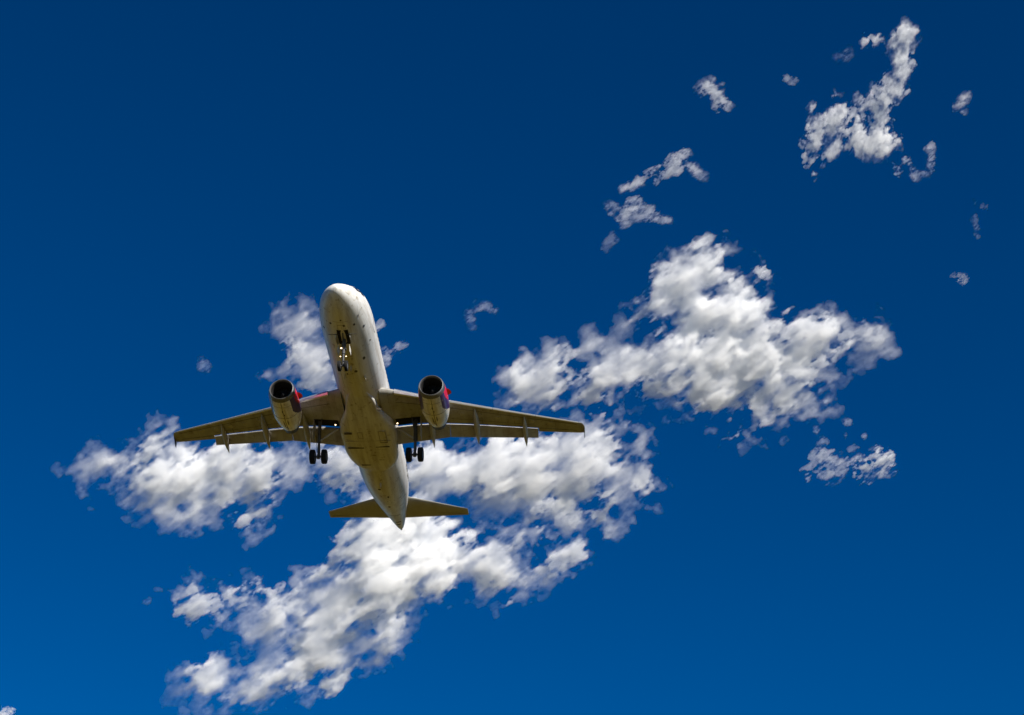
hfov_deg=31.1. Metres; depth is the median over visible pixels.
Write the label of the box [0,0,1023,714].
sky
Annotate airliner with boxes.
[173,283,584,529]
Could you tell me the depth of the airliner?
145.48 m

